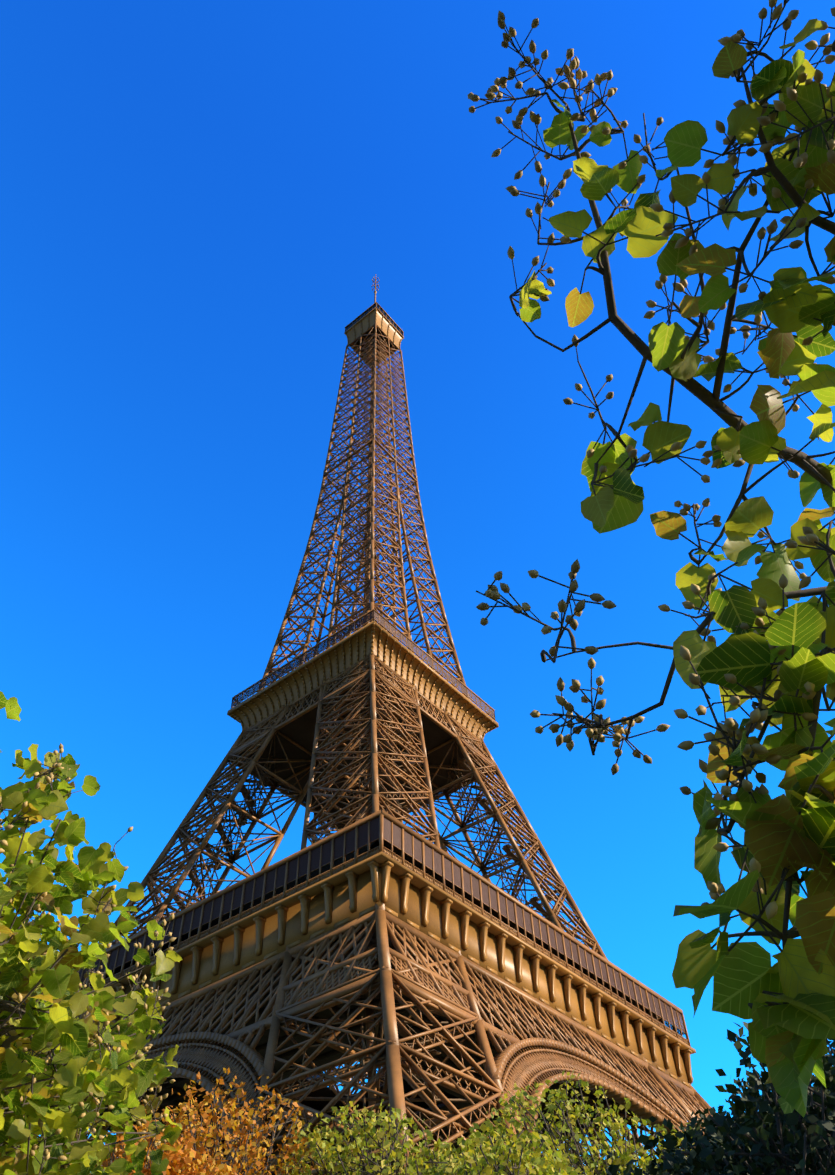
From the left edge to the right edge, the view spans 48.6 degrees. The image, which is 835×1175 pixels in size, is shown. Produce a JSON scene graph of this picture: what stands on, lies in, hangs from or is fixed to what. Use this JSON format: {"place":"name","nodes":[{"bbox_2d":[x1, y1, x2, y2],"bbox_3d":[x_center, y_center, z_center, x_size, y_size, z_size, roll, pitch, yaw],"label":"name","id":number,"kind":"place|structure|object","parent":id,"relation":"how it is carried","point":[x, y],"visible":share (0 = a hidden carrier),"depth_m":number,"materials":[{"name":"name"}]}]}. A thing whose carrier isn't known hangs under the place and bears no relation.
{"place":"outdoors","nodes":[
{"label":"outdoors","id":0,"kind":"place"},
{"bbox_2d":[0,0,834,1167],"label":"sky","id":1,"kind":"structure","parent":0,"point":[200,200],"materials":[{"name":"blue"}]},
{"label":"ground","id":2,"kind":"structure","parent":0,"visible":0},
{"bbox_2d":[0,691,181,1174],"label":"tree","id":3,"kind":"object","parent":2,"relation":"on","point":[41,1027],"visible":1,"depth_m":7.34,"materials":[{"name":"green plant"}]},
{"bbox_2d":[69,1122,250,1174],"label":"bush","id":4,"kind":"object","parent":2,"relation":"on","point":[176,1164],"visible":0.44,"depth_m":25.14,"materials":[{"name":"orange plant"}]},
{"bbox_2d":[106,1068,318,1174],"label":"bush","id":5,"kind":"object","parent":2,"relation":"on","point":[246,1151],"visible":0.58,"depth_m":29.23,"materials":[{"name":"orange plant"}]},
{"bbox_2d":[41,274,715,1174],"bbox_3d":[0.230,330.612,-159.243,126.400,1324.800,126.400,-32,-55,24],"label":"tower","id":6,"kind":"structure","parent":2,"relation":"on","point":[443,990],"depth_m":121.64,"materials":[{"name":"metal"}]},
{"bbox_2d":[275,1099,487,1174],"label":"bush","id":7,"kind":"object","parent":2,"relation":"on","point":[326,1152],"visible":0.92,"depth_m":28.60,"materials":[{"name":"green plant"}]},
{"bbox_2d":[425,1117,583,1174],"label":"bush","id":8,"kind":"object","parent":2,"relation":"on","point":[496,1163],"visible":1,"depth_m":24.89,"materials":[{"name":"green plant"}]},
{"bbox_2d":[473,1070,695,1174],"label":"bush","id":9,"kind":"object","parent":2,"relation":"on","point":[593,1163],"visible":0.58,"depth_m":29.47,"materials":[{"name":"green plant"}]},
{"bbox_2d":[468,0,834,1116],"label":"tree","id":10,"kind":"object","parent":2,"relation":"on","point":[780,664],"visible":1,"depth_m":3.95,"materials":[{"name":"green plant"}]},
{"bbox_2d":[605,1022,834,1174],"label":"tree","id":11,"kind":"object","parent":2,"relation":"on","point":[800,1146],"visible":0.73,"depth_m":14.14,"materials":[{"name":"green plant"}]},
{"bbox_2d":[649,1048,834,1174],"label":"bush","id":12,"kind":"object","parent":2,"relation":"on","point":[730,1122],"visible":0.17,"depth_m":17.32,"materials":[{"name":"green plant"}]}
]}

